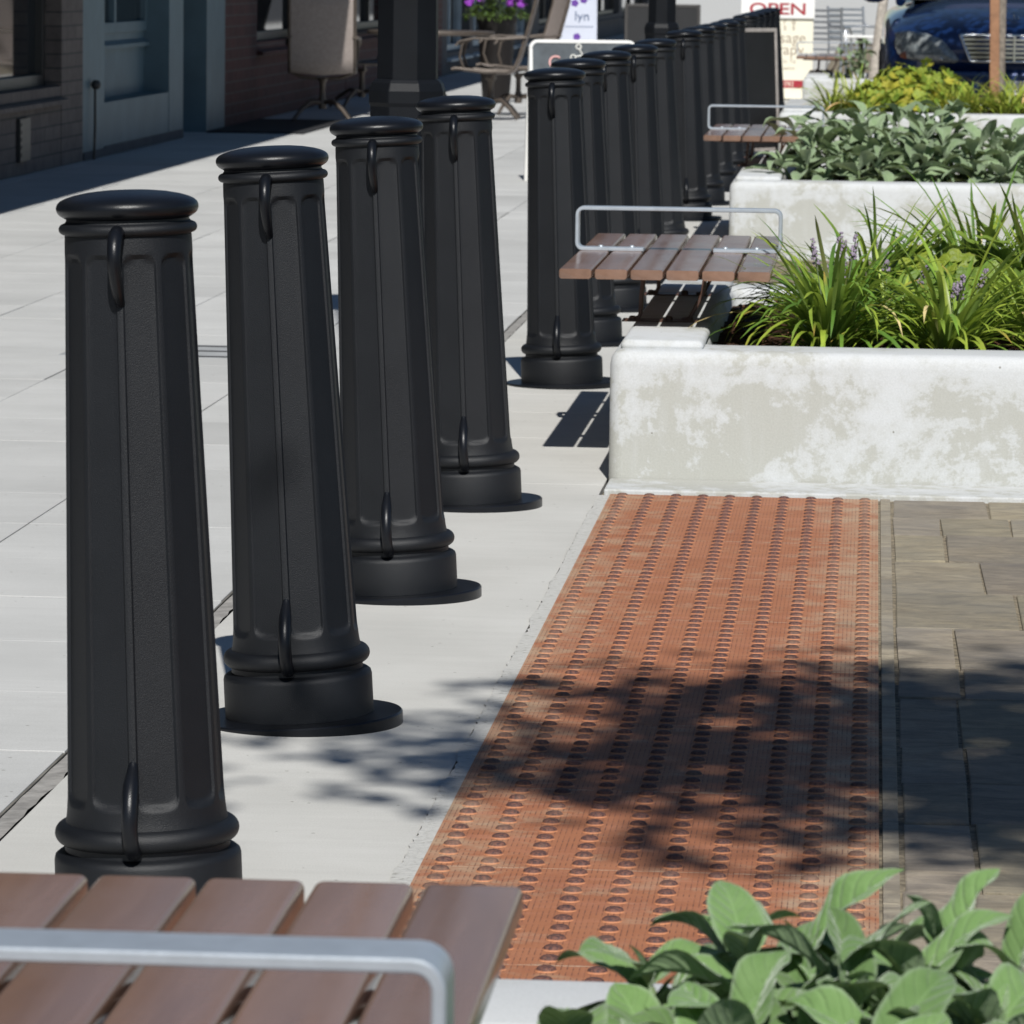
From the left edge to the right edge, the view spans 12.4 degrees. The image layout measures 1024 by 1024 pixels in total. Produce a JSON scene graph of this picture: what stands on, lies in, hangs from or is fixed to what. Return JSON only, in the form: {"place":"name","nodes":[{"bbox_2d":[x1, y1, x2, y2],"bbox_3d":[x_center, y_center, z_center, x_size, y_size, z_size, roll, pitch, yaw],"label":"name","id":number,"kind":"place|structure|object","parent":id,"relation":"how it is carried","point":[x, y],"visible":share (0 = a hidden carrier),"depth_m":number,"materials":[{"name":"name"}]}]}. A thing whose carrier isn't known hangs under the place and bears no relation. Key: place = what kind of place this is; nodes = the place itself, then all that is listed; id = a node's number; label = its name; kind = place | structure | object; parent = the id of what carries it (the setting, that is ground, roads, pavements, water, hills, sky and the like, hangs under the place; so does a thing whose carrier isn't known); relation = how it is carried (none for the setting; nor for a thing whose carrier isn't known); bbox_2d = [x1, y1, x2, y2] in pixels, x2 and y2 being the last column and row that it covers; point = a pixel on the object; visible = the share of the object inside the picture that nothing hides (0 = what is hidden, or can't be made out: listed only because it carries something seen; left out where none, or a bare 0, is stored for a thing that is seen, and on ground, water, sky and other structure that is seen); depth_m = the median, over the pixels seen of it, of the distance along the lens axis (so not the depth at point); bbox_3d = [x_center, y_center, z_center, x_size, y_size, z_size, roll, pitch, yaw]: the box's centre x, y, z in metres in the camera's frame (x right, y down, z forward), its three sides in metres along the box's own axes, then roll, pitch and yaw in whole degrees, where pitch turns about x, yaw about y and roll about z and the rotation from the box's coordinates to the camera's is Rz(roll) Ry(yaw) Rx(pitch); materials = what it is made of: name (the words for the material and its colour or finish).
{"place":"outdoors","nodes":[
{"label":"outdoors","id":0,"kind":"place"},
{"bbox_2d":[0,39,616,812],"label":"sidewalk","id":1,"kind":"structure","parent":0,"point":[32,553],"depth_m":14.59,"materials":[{"name":"concrete"}]},
{"bbox_2d":[206,119,341,133],"bbox_3d":[-1.720,-2.865,34.986,0.700,0.012,2.900,1,7,4],"label":"door mat","id":2,"kind":"object","parent":1,"relation":"on","point":[281,126],"depth_m":34.64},
{"bbox_2d":[284,0,361,120],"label":"sling chair","id":3,"kind":"object","parent":1,"relation":"on","point":[321,38],"visible":0.99,"depth_m":35.92,"materials":[{"name":"beige fabric"}]},
{"bbox_2d":[369,0,445,193],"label":"street lamp","id":4,"kind":"object","parent":1,"relation":"on","point":[405,82],"visible":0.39,"depth_m":11.97,"materials":[{"name":"metal"}]},
{"bbox_2d":[461,0,529,102],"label":"flower pot","id":5,"kind":"object","parent":1,"relation":"on","point":[498,24],"visible":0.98,"depth_m":41.81,"materials":[{"name":"grey ceramic"}]},
{"bbox_2d":[451,0,539,119],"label":"sling chair","id":6,"kind":"object","parent":1,"relation":"on","point":[502,101],"visible":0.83,"depth_m":37.03,"materials":[{"name":"brown metal"}]},
{"bbox_2d":[475,0,570,114],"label":"sling chair","id":7,"kind":"object","parent":1,"relation":"on","point":[556,20],"visible":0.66,"depth_m":38.49,"materials":[{"name":"brown metal"}]},
{"bbox_2d":[560,0,596,39],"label":"flower board","id":8,"kind":"object","parent":1,"relation":"on","point":[581,21],"visible":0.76,"depth_m":42.01,"materials":[{"name":"white"}]},
{"bbox_2d":[524,39,633,180],"bbox_3d":[0.407,-2.261,26.566,0.646,0.797,0.190,-1,7,-12],"label":"chalkboard sign","id":9,"kind":"object","parent":1,"relation":"on","point":[544,54],"visible":0.27,"depth_m":26.49,"materials":[{"name":"black paint"}]},
{"bbox_2d":[644,0,678,38],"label":"street lamp","id":10,"kind":"object","parent":1,"relation":"on","point":[660,23],"visible":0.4,"depth_m":26.10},
{"bbox_2d":[624,4,700,42],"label":"black board","id":11,"kind":"object","parent":1,"relation":"on","point":[636,17],"visible":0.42,"depth_m":44.76,"materials":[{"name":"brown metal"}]},
{"bbox_2d":[0,43,839,902],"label":"pavement band","id":12,"kind":"object","parent":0,"point":[310,813],"visible":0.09,"depth_m":7.79,"materials":[{"name":"concrete"}]},
{"bbox_2d":[54,189,241,895],"bbox_3d":[-0.467,0.058,5.896,0.327,0.921,0.327,-1,6,5],"label":"bollard","id":13,"kind":"object","parent":12,"relation":"on","point":[146,794],"visible":0.98,"depth_m":5.83,"materials":[{"name":"black metal"}]},
{"bbox_2d":[216,145,402,736],"bbox_3d":[-0.356,-0.115,7.416,0.327,0.921,0.327,-2,6,5],"label":"bollard","id":14,"kind":"object","parent":12,"relation":"on","point":[296,654],"visible":1,"depth_m":7.35,"materials":[{"name":"black metal"}]},
{"bbox_2d":[329,116,481,605],"bbox_3d":[-0.239,-0.289,8.936,0.327,0.921,0.327,-2,6,4],"label":"bollard","id":15,"kind":"object","parent":12,"relation":"on","point":[402,536],"visible":0.89,"depth_m":8.87,"materials":[{"name":"black metal"}]},
{"bbox_2d":[416,95,541,512],"bbox_3d":[-0.110,-0.462,10.455,0.327,0.921,0.327,-2,6,3],"label":"bollard","id":16,"kind":"object","parent":12,"relation":"on","point":[479,458],"visible":0.87,"depth_m":10.38,"materials":[{"name":"black metal"}]},
{"bbox_2d":[507,68,609,389],"bbox_3d":[0.133,-0.813,13.523,0.327,0.922,0.327,-1,6,6],"label":"bollard","id":17,"kind":"object","parent":12,"relation":"on","point":[561,348],"visible":0.97,"depth_m":13.45,"materials":[{"name":"black metal"}]},
{"bbox_2d":[551,58,624,346],"bbox_3d":[0.223,-0.987,15.043,0.327,0.922,0.327,-1,6,6],"label":"bollard","id":18,"kind":"object","parent":12,"relation":"on","point":[608,324],"visible":0.44,"depth_m":14.97,"materials":[{"name":"black metal"}]},
{"bbox_2d":[581,50,647,312],"bbox_3d":[0.344,-1.161,16.568,0.327,0.921,0.327,-1,6,6],"label":"bollard","id":19,"kind":"object","parent":12,"relation":"on","point":[619,141],"visible":0.45,"depth_m":16.49,"materials":[{"name":"black metal"}]},
{"bbox_2d":[612,44,664,283],"bbox_3d":[0.483,-1.333,18.082,0.327,0.921,0.327,-1,6,5],"label":"bollard","id":20,"kind":"object","parent":12,"relation":"on","point":[645,121],"visible":0.35,"depth_m":18.00,"materials":[{"name":"black metal"}]},
{"bbox_2d":[634,39,688,234],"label":"bollard","id":21,"kind":"object","parent":12,"relation":"on","point":[674,222],"visible":0.45,"depth_m":19.53,"materials":[{"name":"black metal"}]},
{"bbox_2d":[665,30,721,221],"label":"bollard","id":22,"kind":"object","parent":12,"relation":"on","point":[687,61],"visible":0.72,"depth_m":22.56,"materials":[{"name":"black metal"}]},
{"bbox_2d":[682,26,728,205],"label":"bollard","id":23,"kind":"object","parent":12,"relation":"on","point":[715,184],"visible":0.46,"depth_m":24.09,"materials":[{"name":"black metal"}]},
{"bbox_2d":[697,23,736,191],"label":"bollard","id":24,"kind":"object","parent":12,"relation":"on","point":[728,170],"visible":0.45,"depth_m":25.61,"materials":[{"name":"black metal"}]},
{"bbox_2d":[711,21,745,174],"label":"bollard","id":25,"kind":"object","parent":12,"relation":"on","point":[733,68],"visible":0.38,"depth_m":27.12,"materials":[{"name":"black metal"}]},
{"bbox_2d":[719,18,754,158],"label":"bollard","id":26,"kind":"object","parent":12,"relation":"on","point":[743,74],"visible":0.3,"depth_m":28.66,"materials":[{"name":"black metal"}]},
{"bbox_2d":[745,28,778,154],"bbox_3d":[1.568,-2.705,30.409,0.109,0.830,0.460,6,8,36],"label":"menu board","id":27,"kind":"object","parent":12,"relation":"on","point":[762,57],"visible":0.41,"depth_m":30.43,"materials":[{"name":"black"}]},
{"bbox_2d":[741,0,814,99],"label":"open sign","id":28,"kind":"object","parent":12,"relation":"on","point":[797,17],"visible":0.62,"depth_m":44.18,"materials":[{"name":"white paint"}]},
{"bbox_2d":[0,43,871,840],"bbox_3d":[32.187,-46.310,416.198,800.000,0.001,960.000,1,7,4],"label":"ground","id":29,"kind":"structure","parent":0,"point":[66,773],"depth_m":6.84,"materials":[{"name":"concrete"}]},
{"bbox_2d":[0,0,82,179],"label":"shop building","id":30,"kind":"structure","parent":29,"relation":"on","point":[41,64],"depth_m":27.44,"materials":[{"name":"brown brick"}]},
{"bbox_2d":[0,0,69,113],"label":"window","id":31,"kind":"structure","parent":30,"relation":"in","point":[22,22],"depth_m":27.09,"materials":[{"name":"brown metal"}]},
{"bbox_2d":[83,0,224,160],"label":"shop building","id":32,"kind":"structure","parent":29,"relation":"on","point":[153,72],"depth_m":31.74,"materials":[{"name":"blue paint"}]},
{"bbox_2d":[104,0,149,49],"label":"window","id":33,"kind":"structure","parent":32,"relation":"in","point":[121,16],"depth_m":31.04,"materials":[{"name":"glass"}]},
{"bbox_2d":[0,311,526,837],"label":"pavement joint","id":34,"kind":"object","parent":29,"relation":"on","point":[32,797],"visible":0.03,"depth_m":6.88,"materials":[{"name":"concrete"}]},
{"bbox_2d":[224,0,442,126],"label":"shop building","id":35,"kind":"structure","parent":29,"relation":"on","point":[261,82],"depth_m":37.49,"materials":[{"name":"red brick"}]},
{"bbox_2d":[257,0,287,54],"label":"window","id":36,"kind":"structure","parent":35,"relation":"in","point":[272,15],"depth_m":38.17,"materials":[{"name":"glass"}]},
{"bbox_2d":[357,0,377,41],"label":"window","id":37,"kind":"structure","parent":35,"relation":"in","point":[367,10],"depth_m":45.29,"materials":[{"name":"grey glass"}]},
{"bbox_2d":[442,0,533,75],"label":"shop building","id":38,"kind":"structure","parent":29,"relation":"on","point":[453,17],"depth_m":55.37,"materials":[{"name":"paint"}]},
{"bbox_2d":[447,0,472,61],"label":"window","id":39,"kind":"structure","parent":38,"relation":"in","point":[454,6],"depth_m":54.80,"materials":[{"name":"glass"}]},
{"bbox_2d":[534,0,648,39],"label":"shop building","id":40,"kind":"structure","parent":29,"relation":"on","point":[610,18],"depth_m":84.30,"materials":[{"name":"paint"}]},
{"bbox_2d":[604,0,907,43],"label":"pavement","id":41,"kind":"structure","parent":0,"point":[714,10],"depth_m":145.62,"materials":[{"name":"concrete"}]},
{"bbox_2d":[602,45,1023,980],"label":"stone paving","id":42,"kind":"structure","parent":0,"point":[939,600],"depth_m":7.76,"materials":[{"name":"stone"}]},
{"bbox_2d":[389,495,609,884],"bbox_3d":[-0.038,0.325,7.526,0.037,0.001,6.431,1,7,4],"label":"mortar bed","id":43,"kind":"object","parent":42,"relation":"on","point":[405,870],"visible":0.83,"depth_m":7.53,"materials":[{"name":"concrete"}]},
{"bbox_2d":[357,974,671,1023],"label":"concrete planter","id":44,"kind":"object","parent":42,"relation":"on","point":[515,1001],"depth_m":4.04,"materials":[{"name":"white concrete"}]},
{"bbox_2d":[0,872,522,1023],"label":"slatted bench","id":45,"kind":"object","parent":44,"relation":"on","point":[112,949],"visible":1,"depth_m":3.33,"materials":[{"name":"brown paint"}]},
{"bbox_2d":[605,983,660,1014],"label":"leaf","id":46,"kind":"object","parent":44,"relation":"on","point":[631,999],"visible":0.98,"depth_m":3.67,"materials":[{"name":"green plant"}]},
{"bbox_2d":[536,952,793,1023],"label":"woolly plant","id":47,"kind":"object","parent":44,"relation":"on","point":[603,1013],"visible":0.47,"depth_m":3.64,"materials":[{"name":"green plant"}]},
{"bbox_2d":[674,981,755,1023],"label":"woolly plant","id":48,"kind":"object","parent":44,"relation":"on","point":[724,1011],"visible":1,"depth_m":3.44,"materials":[{"name":"green plant"}]},
{"bbox_2d":[556,868,927,1014],"bbox_3d":[0.196,0.415,3.726,0.330,0.273,0.253,1,7,4],"label":"woolly plant","id":49,"kind":"object","parent":44,"relation":"on","point":[847,890],"visible":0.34,"depth_m":3.73,"materials":[{"name":"green plant"}]},
{"bbox_2d":[611,950,949,1023],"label":"woolly plant","id":50,"kind":"object","parent":44,"relation":"on","point":[753,981],"visible":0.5,"depth_m":3.56,"materials":[{"name":"green plant"}]},
{"bbox_2d":[627,880,967,1020],"bbox_3d":[0.223,0.428,3.622,0.242,0.271,0.303,-1,7,-17],"label":"woolly plant","id":51,"kind":"object","parent":44,"relation":"on","point":[730,906],"visible":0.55,"depth_m":3.64,"materials":[{"name":"green plant"}]},
{"bbox_2d":[762,967,955,1023],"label":"woolly plant","id":52,"kind":"object","parent":44,"relation":"on","point":[920,995],"visible":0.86,"depth_m":3.46,"materials":[{"name":"green plant"}]},
{"bbox_2d":[808,963,991,1023],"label":"woolly plant","id":53,"kind":"object","parent":44,"relation":"on","point":[966,1013],"visible":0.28,"depth_m":3.59,"materials":[{"name":"green plant"}]},
{"bbox_2d":[777,869,1023,983],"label":"woolly plant","id":54,"kind":"object","parent":44,"relation":"on","point":[931,924],"visible":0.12,"depth_m":3.66,"materials":[{"name":"green plant"}]},
{"bbox_2d":[840,909,1023,1023],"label":"woolly plant","id":55,"kind":"object","parent":44,"relation":"on","point":[1001,996],"visible":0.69,"depth_m":3.60,"materials":[{"name":"green plant"}]},
{"bbox_2d":[498,964,676,983],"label":"tactile plate","id":56,"kind":"object","parent":42,"relation":"on","point":[561,973],"visible":0.07,"depth_m":5.59,"materials":[{"name":"tile"}]},
{"bbox_2d":[399,865,878,966],"bbox_3d":[0.158,0.512,5.933,0.608,0.018,0.607,1,7,4],"label":"tactile plate","id":57,"kind":"object","parent":42,"relation":"on","point":[569,909],"visible":0.46,"depth_m":6.02,"materials":[{"name":"metal"}]},
{"bbox_2d":[421,786,878,876],"bbox_3d":[0.204,0.444,6.536,0.608,0.018,0.607,1,7,4],"label":"tactile plate","id":58,"kind":"object","parent":42,"relation":"on","point":[683,832],"visible":1,"depth_m":6.51,"materials":[{"name":"metal"}]},
{"bbox_2d":[460,720,878,797],"bbox_3d":[0.251,0.375,7.140,0.608,0.018,0.607,1,7,4],"label":"tactile plate","id":59,"kind":"object","parent":42,"relation":"on","point":[682,759],"visible":1,"depth_m":7.11,"materials":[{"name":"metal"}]},
{"bbox_2d":[494,664,878,730],"bbox_3d":[0.298,0.306,7.744,0.608,0.018,0.607,1,7,4],"label":"tactile plate","id":60,"kind":"object","parent":42,"relation":"on","point":[750,698],"visible":1,"depth_m":7.72,"materials":[{"name":"tile"}]},
{"bbox_2d":[523,616,877,673],"bbox_3d":[0.344,0.237,8.348,0.608,0.018,0.607,1,7,4],"label":"tactile plate","id":61,"kind":"object","parent":42,"relation":"on","point":[760,645],"visible":1,"depth_m":8.32,"materials":[{"name":"tile"}]},
{"bbox_2d":[548,574,877,624],"bbox_3d":[0.391,0.168,8.952,0.608,0.018,0.607,1,7,4],"label":"tactile plate","id":62,"kind":"object","parent":42,"relation":"on","point":[738,599],"visible":1,"depth_m":8.93,"materials":[{"name":"tile"}]},
{"bbox_2d":[569,537,877,581],"bbox_3d":[0.438,0.099,9.556,0.608,0.018,0.607,1,7,4],"label":"tactile plate","id":63,"kind":"object","parent":42,"relation":"on","point":[691,558],"visible":1,"depth_m":9.54,"materials":[{"name":"tile"}]},
{"bbox_2d":[588,505,877,544],"bbox_3d":[0.485,0.030,10.160,0.608,0.018,0.607,1,7,4],"label":"tactile plate","id":64,"kind":"object","parent":42,"relation":"on","point":[700,523],"visible":1,"depth_m":10.14,"materials":[{"name":"tile"}]},
{"bbox_2d":[604,493,877,511],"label":"tactile plate","id":65,"kind":"object","parent":42,"relation":"on","point":[730,501],"visible":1,"depth_m":10.58,"materials":[{"name":"tile"}]},
{"bbox_2d":[604,279,1023,502],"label":"concrete planter","id":66,"kind":"object","parent":42,"relation":"on","point":[696,409],"visible":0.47,"depth_m":10.95,"materials":[{"name":"white concrete"}]},
{"bbox_2d":[559,205,782,322],"bbox_3d":[0.426,-0.651,12.062,0.528,0.258,1.560,1,7,4],"label":"slatted bench","id":67,"kind":"object","parent":66,"relation":"on","point":[643,258],"visible":0.97,"depth_m":11.86,"materials":[{"name":"wood"}]},
{"bbox_2d":[711,217,940,337],"bbox_3d":[0.854,-0.573,11.959,0.705,0.378,0.642,1,7,4],"label":"strap leaf plant","id":68,"kind":"object","parent":66,"relation":"on","point":[824,265],"visible":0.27,"depth_m":11.89,"materials":[{"name":"plant"}]},
{"bbox_2d":[690,210,962,348],"bbox_3d":[0.759,-0.454,11.425,0.686,0.566,0.685,1,7,4],"label":"strap leaf plant","id":69,"kind":"object","parent":66,"relation":"on","point":[839,311],"visible":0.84,"depth_m":11.34,"materials":[{"name":"plant"}]},
{"bbox_2d":[742,190,975,322],"bbox_3d":[0.979,-0.646,12.233,0.714,0.416,0.620,2,7,14],"label":"strap leaf plant","id":70,"kind":"object","parent":66,"relation":"on","point":[873,234],"visible":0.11,"depth_m":12.19,"materials":[{"name":"plant"}]},
{"bbox_2d":[831,212,1023,350],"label":"strap leaf plant","id":71,"kind":"object","parent":66,"relation":"on","point":[968,315],"visible":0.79,"depth_m":11.32,"materials":[{"name":"plant"}]},
{"bbox_2d":[845,161,1023,321],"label":"strap leaf plant","id":72,"kind":"object","parent":66,"relation":"on","point":[950,232],"visible":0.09,"depth_m":12.55,"materials":[{"name":"plant"}]},
{"bbox_2d":[875,218,1023,337],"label":"lobed leaf plant","id":73,"kind":"object","parent":66,"relation":"on","point":[950,257],"visible":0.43,"depth_m":11.93,"materials":[{"name":"plant"}]},
{"bbox_2d":[905,175,1023,329],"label":"strap leaf plant","id":74,"kind":"object","parent":66,"relation":"on","point":[1006,233],"visible":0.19,"depth_m":12.15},
{"bbox_2d":[918,203,1023,349],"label":"strap leaf plant","id":75,"kind":"object","parent":66,"relation":"on","point":[1007,280],"visible":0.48,"depth_m":11.50,"materials":[{"name":"plant"}]},
{"bbox_2d":[813,7,851,72],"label":"bistro chair","id":76,"kind":"object","parent":42,"relation":"on","point":[841,27],"visible":0.46,"depth_m":45.64,"materials":[{"name":"metal"}]},
{"bbox_2d":[802,70,872,101],"bbox_3d":[3.643,-3.588,40.558,2.250,0.347,2.695,1,7,4],"label":"concrete planter","id":77,"kind":"object","parent":42,"relation":"on","point":[825,80],"visible":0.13,"depth_m":39.53,"materials":[{"name":"white concrete"}]},
{"bbox_2d":[868,0,887,78],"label":"young tree","id":78,"kind":"object","parent":77,"relation":"on","point":[877,37],"visible":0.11,"depth_m":40.84,"materials":[{"name":"beige plant"}]},
{"bbox_2d":[825,6,874,72],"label":"bistro chair","id":79,"kind":"object","parent":42,"relation":"on","point":[863,26],"visible":0.59,"depth_m":47.39,"materials":[{"name":"metal"}]},
{"bbox_2d":[729,155,1023,261],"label":"concrete planter","id":80,"kind":"object","parent":42,"relation":"on","point":[796,203],"visible":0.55,"depth_m":19.87,"materials":[{"name":"white concrete"}]},
{"bbox_2d":[703,104,823,166],"bbox_3d":[1.153,-1.719,21.418,0.528,0.258,1.560,1,7,4],"label":"slatted bench","id":81,"kind":"object","parent":80,"relation":"on","point":[748,134],"visible":0.79,"depth_m":21.08,"materials":[{"name":"wood"}]},
{"bbox_2d":[743,138,846,180],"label":"woolly plant","id":82,"kind":"object","parent":80,"relation":"on","point":[801,173],"visible":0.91,"depth_m":20.26,"materials":[{"name":"green plant"}]},
{"bbox_2d":[763,104,850,168],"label":"woolly plant","id":83,"kind":"object","parent":80,"relation":"on","point":[781,130],"visible":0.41,"depth_m":20.93,"materials":[{"name":"green plant"}]},
{"bbox_2d":[768,113,880,180],"bbox_3d":[1.358,-1.546,20.404,0.551,0.370,0.355,-2,7,-21],"label":"woolly plant","id":84,"kind":"object","parent":80,"relation":"on","point":[845,144],"visible":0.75,"depth_m":20.37,"materials":[{"name":"green plant"}]},
{"bbox_2d":[787,105,910,180],"bbox_3d":[1.482,-1.588,20.679,0.561,0.394,0.544,1,7,4],"label":"woolly plant","id":85,"kind":"object","parent":80,"relation":"on","point":[823,132],"visible":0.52,"depth_m":20.59,"materials":[{"name":"green plant"}]},
{"bbox_2d":[821,144,916,181],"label":"woolly plant","id":86,"kind":"object","parent":80,"relation":"on","point":[866,157],"visible":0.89,"depth_m":20.22,"materials":[{"name":"green plant"}]},
{"bbox_2d":[848,118,942,181],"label":"woolly plant","id":87,"kind":"object","parent":80,"relation":"on","point":[893,145],"visible":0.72,"depth_m":20.24,"materials":[{"name":"green plant"}]},
{"bbox_2d":[848,110,947,181],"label":"woolly plant","id":88,"kind":"object","parent":80,"relation":"on","point":[918,120],"visible":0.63,"depth_m":20.38,"materials":[{"name":"green plant"}]},
{"bbox_2d":[847,135,953,182],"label":"woolly plant","id":89,"kind":"object","parent":80,"relation":"on","point":[922,151],"visible":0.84,"depth_m":20.17,"materials":[{"name":"green plant"}]},
{"bbox_2d":[884,99,989,177],"bbox_3d":[1.844,-1.603,20.708,0.546,0.427,0.415,-1,7,-14],"label":"woolly plant","id":90,"kind":"object","parent":80,"relation":"on","point":[947,117],"visible":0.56,"depth_m":20.69,"materials":[{"name":"green plant"}]},
{"bbox_2d":[903,118,987,182],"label":"woolly plant","id":91,"kind":"object","parent":80,"relation":"on","point":[945,151],"visible":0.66,"depth_m":20.29,"materials":[{"name":"green plant"}]},
{"bbox_2d":[924,123,1023,182],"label":"woolly plant","id":92,"kind":"object","parent":80,"relation":"on","point":[997,137],"visible":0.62,"depth_m":20.37,"materials":[{"name":"green plant"}]},
{"bbox_2d":[942,148,1023,183],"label":"woolly plant","id":93,"kind":"object","parent":80,"relation":"on","point":[976,167],"visible":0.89,"depth_m":20.12,"materials":[{"name":"green plant"}]},
{"bbox_2d":[778,99,1023,155],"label":"concrete planter","id":94,"kind":"object","parent":42,"relation":"on","point":[1006,120],"visible":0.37,"depth_m":29.89,"materials":[{"name":"white concrete"}]},
{"bbox_2d":[866,62,934,94],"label":"lime leaf plant","id":95,"kind":"object","parent":94,"relation":"on","point":[890,82],"visible":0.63,"depth_m":30.42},
{"bbox_2d":[877,81,945,112],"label":"lime leaf plant","id":96,"kind":"object","parent":94,"relation":"on","point":[907,96],"visible":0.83,"depth_m":30.20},
{"bbox_2d":[898,57,962,103],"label":"lime leaf plant","id":97,"kind":"object","parent":94,"relation":"on","point":[941,76],"visible":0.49,"depth_m":30.58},
{"bbox_2d":[960,82,1023,113],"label":"grassy plant","id":98,"kind":"object","parent":94,"relation":"on","point":[1010,107],"visible":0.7,"depth_m":30.21,"materials":[{"name":"green plant"}]},
{"bbox_2d":[989,0,999,112],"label":"tree stake","id":99,"kind":"object","parent":94,"relation":"on","point":[994,33],"depth_m":30.65,"materials":[{"name":"brown wood"}]},
{"bbox_2d":[865,0,1023,100],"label":"parked car","id":100,"kind":"object","parent":42,"relation":"on","point":[953,36],"visible":0.51,"depth_m":33.30,"materials":[{"name":"blue paint"}]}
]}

